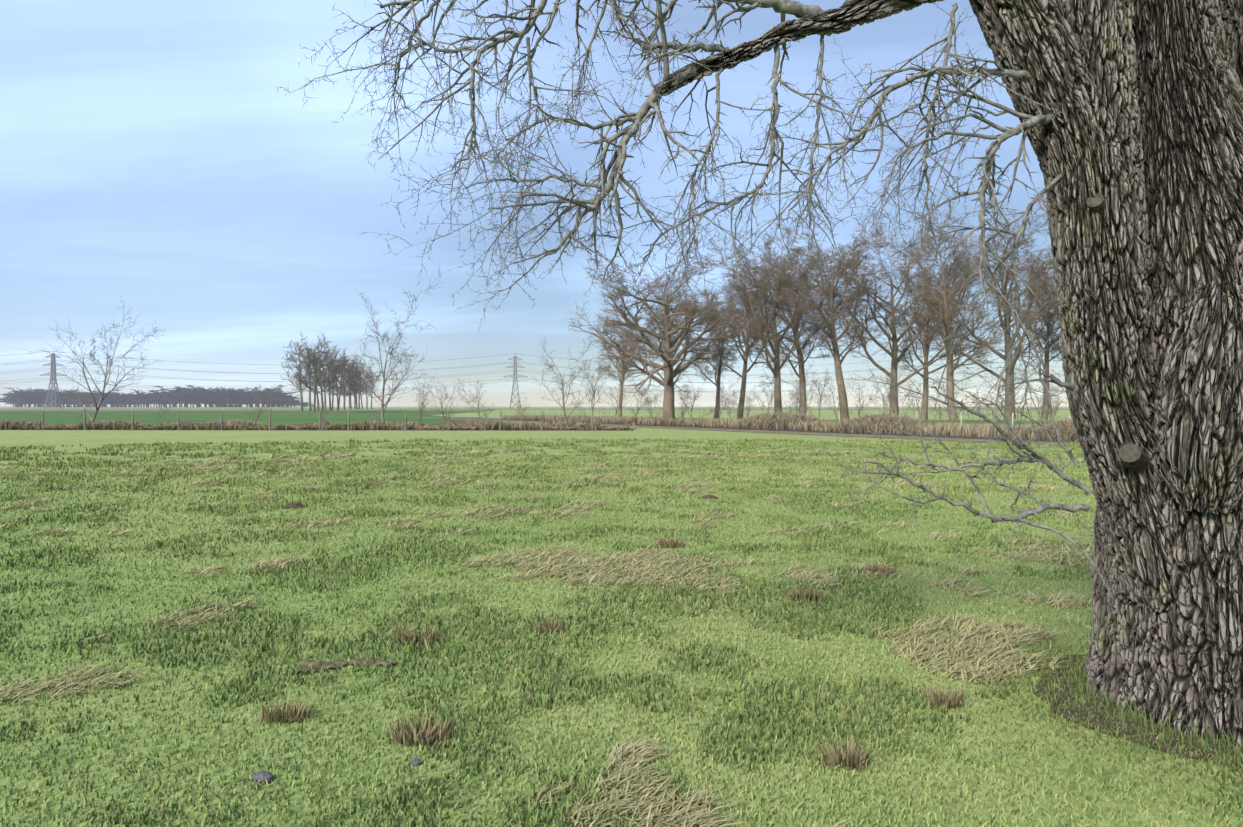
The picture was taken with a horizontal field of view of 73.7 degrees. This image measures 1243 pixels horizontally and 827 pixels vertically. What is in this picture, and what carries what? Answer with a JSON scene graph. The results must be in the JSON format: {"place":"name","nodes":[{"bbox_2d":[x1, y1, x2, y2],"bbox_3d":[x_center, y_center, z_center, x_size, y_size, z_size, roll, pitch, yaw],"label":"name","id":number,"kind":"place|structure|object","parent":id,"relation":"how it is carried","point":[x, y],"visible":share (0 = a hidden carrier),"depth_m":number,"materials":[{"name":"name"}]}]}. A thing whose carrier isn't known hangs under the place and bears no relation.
{"place":"outdoors","nodes":[
{"label":"outdoors","id":0,"kind":"place"},
{"bbox_2d":[0,410,229,411],"bbox_3d":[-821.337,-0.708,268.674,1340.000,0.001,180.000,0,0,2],"label":"field soil","id":1,"kind":"structure","parent":0,"point":[95,410],"depth_m":322.49,"materials":[{"name":"brown soil"}]},
{"bbox_2d":[0,415,512,425],"bbox_3d":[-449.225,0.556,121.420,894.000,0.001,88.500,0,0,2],"label":"crop field","id":2,"kind":"structure","parent":0,"point":[276,420],"depth_m":109.31,"materials":[{"name":"green plant"}]},
{"bbox_2d":[368,430,612,430],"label":"verge strip","id":3,"kind":"object","parent":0,"point":[489,430],"visible":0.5,"depth_m":54.92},
{"bbox_2d":[0,0,1068,406],"label":"sky","id":4,"kind":"structure","parent":0,"point":[154,163],"materials":[{"name":"blue"}]},
{"bbox_2d":[0,407,1242,826],"bbox_3d":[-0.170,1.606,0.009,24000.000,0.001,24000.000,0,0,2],"label":"ground","id":5,"kind":"structure","parent":0,"point":[76,439],"depth_m":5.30,"materials":[{"name":"green plant"}]},
{"bbox_2d":[39,354,66,408],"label":"pylon","id":6,"kind":"object","parent":5,"relation":"on","point":[52,373],"visible":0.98,"depth_m":572.92,"materials":[{"name":"silver metal"}]},
{"bbox_2d":[1,351,1060,391],"bbox_3d":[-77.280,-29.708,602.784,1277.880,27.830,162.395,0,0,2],"label":"power lines","id":7,"kind":"object","parent":6,"relation":"attached to","point":[458,374],"visible":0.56,"depth_m":598.87,"materials":[{"name":"grey metal"}]},
{"bbox_2d":[0,385,312,406],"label":"woodland","id":8,"kind":"object","parent":5,"relation":"on","point":[186,397],"visible":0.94,"depth_m":1141.17,"materials":[{"name":"grey plant"}]},
{"bbox_2d":[0,410,497,414],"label":"field","id":9,"kind":"structure","parent":5,"relation":"on","point":[352,412],"depth_m":216.25,"materials":[{"name":"green plant"}]},
{"bbox_2d":[281,332,391,411],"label":"avenue trees","id":10,"kind":"object","parent":9,"relation":"on","point":[352,371],"visible":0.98,"depth_m":225.87,"materials":[{"name":"brown plant"}]},
{"bbox_2d":[252,770,273,783],"bbox_3d":[-1.536,1.566,3.560,0.094,0.038,0.067,0,1,24],"label":"stone","id":11,"kind":"object","parent":5,"relation":"on","point":[261,776],"visible":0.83,"depth_m":3.54,"materials":[{"name":"grey stone"}]},
{"bbox_2d":[281,503,307,508],"bbox_3d":[-5.215,1.456,13.185,0.440,0.068,0.454,0,0,2],"label":"molehill","id":12,"kind":"object","parent":5,"relation":"on","point":[293,505],"visible":0.98,"depth_m":13.08,"materials":[{"name":"soil"}]},
{"bbox_2d":[42,409,592,430],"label":"fence posts","id":13,"kind":"object","parent":5,"relation":"on","point":[43,424],"visible":0.9,"depth_m":55.35,"materials":[{"name":"brown wood"}]},
{"bbox_2d":[293,659,346,671],"bbox_3d":[-1.858,1.539,5.083,0.327,0.047,0.226,0,0,-11],"label":"molehill","id":14,"kind":"object","parent":5,"relation":"on","point":[318,664],"visible":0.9,"depth_m":5.08,"materials":[{"name":"soil"}]},
{"bbox_2d":[347,654,395,665],"bbox_3d":[-1.542,1.544,5.183,0.300,0.036,0.160,0,1,12],"label":"molehill","id":15,"kind":"object","parent":5,"relation":"on","point":[363,658],"visible":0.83,"depth_m":5.15,"materials":[{"name":"soil"}]},
{"bbox_2d":[408,759,421,766],"bbox_3d":[-0.925,1.567,3.717,0.064,0.027,0.048,0,0,2],"label":"stone","id":16,"kind":"object","parent":5,"relation":"on","point":[414,762],"visible":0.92,"depth_m":3.70,"materials":[{"name":"grey stone"}]},
{"bbox_2d":[503,356,526,408],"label":"pylon","id":17,"kind":"object","parent":5,"relation":"on","point":[515,373],"visible":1,"depth_m":601.76,"materials":[{"name":"silver metal"}]},
{"bbox_2d":[0,411,1078,440],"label":"dry grass verge","id":18,"kind":"structure","parent":5,"relation":"on","point":[774,420],"depth_m":56.16,"materials":[{"name":"plant"}]},
{"bbox_2d":[28,267,1067,424],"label":"bare trees","id":19,"kind":"object","parent":5,"relation":"on","point":[889,393],"visible":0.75,"depth_m":61.28,"materials":[{"name":"brown plant"}]},
{"bbox_2d":[52,410,1055,426],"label":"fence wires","id":20,"kind":"object","parent":5,"relation":"on","point":[416,418],"visible":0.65,"depth_m":55.31,"materials":[{"name":"grey metal"}]},
{"bbox_2d":[699,495,717,498],"bbox_3d":[1.531,1.448,14.453,0.388,0.062,0.373,0,0,2],"label":"molehill","id":21,"kind":"object","parent":5,"relation":"on","point":[709,496],"visible":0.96,"depth_m":14.37,"materials":[{"name":"soil"}]},
{"bbox_2d":[416,417,1074,445],"bbox_3d":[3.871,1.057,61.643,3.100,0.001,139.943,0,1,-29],"label":"road verge","id":22,"kind":"structure","parent":5,"relation":"on","point":[867,435],"depth_m":48.47,"materials":[{"name":"green plant"}]},
{"bbox_2d":[277,0,1242,748],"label":"old tree","id":23,"kind":"object","parent":5,"relation":"on","point":[1147,94],"depth_m":4.05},
{"bbox_2d":[1086,194,1140,461],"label":"tree stub cuts","id":24,"kind":"object","parent":23,"relation":"attached to","point":[1130,452],"visible":0.97,"depth_m":4.04,"materials":[{"name":"grey wood"}]},
{"bbox_2d":[1087,196,1148,472],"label":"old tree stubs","id":25,"kind":"object","parent":23,"relation":"attached to","point":[1141,463],"visible":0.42,"depth_m":4.06,"materials":[{"name":"grey plant"}]},
{"bbox_2d":[547,409,1070,424],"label":"fence posts","id":26,"kind":"object","parent":5,"relation":"on","point":[806,416],"visible":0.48,"depth_m":62.68,"materials":[{"name":"brown wood"}]},
{"bbox_2d":[563,187,1061,420],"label":"tree row","id":27,"kind":"object","parent":5,"relation":"on","point":[751,304],"visible":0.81,"depth_m":74.31,"materials":[{"name":"brown plant"}]},
{"bbox_2d":[1032,654,1242,767],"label":"grass","id":28,"kind":"structure","parent":5,"relation":"on","point":[1104,712],"depth_m":4.20,"materials":[{"name":"green plant"}]},
{"bbox_2d":[304,409,1068,409],"bbox_3d":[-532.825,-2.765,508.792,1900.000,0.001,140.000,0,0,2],"label":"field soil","id":29,"kind":"structure","parent":0,"point":[651,409],"depth_m":425.91,"materials":[{"name":"brown soil"}]},
{"bbox_2d":[442,417,1078,442],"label":"road","id":30,"kind":"structure","parent":0,"point":[812,431],"depth_m":50.07,"materials":[{"name":"grey asphalt"}]}
]}

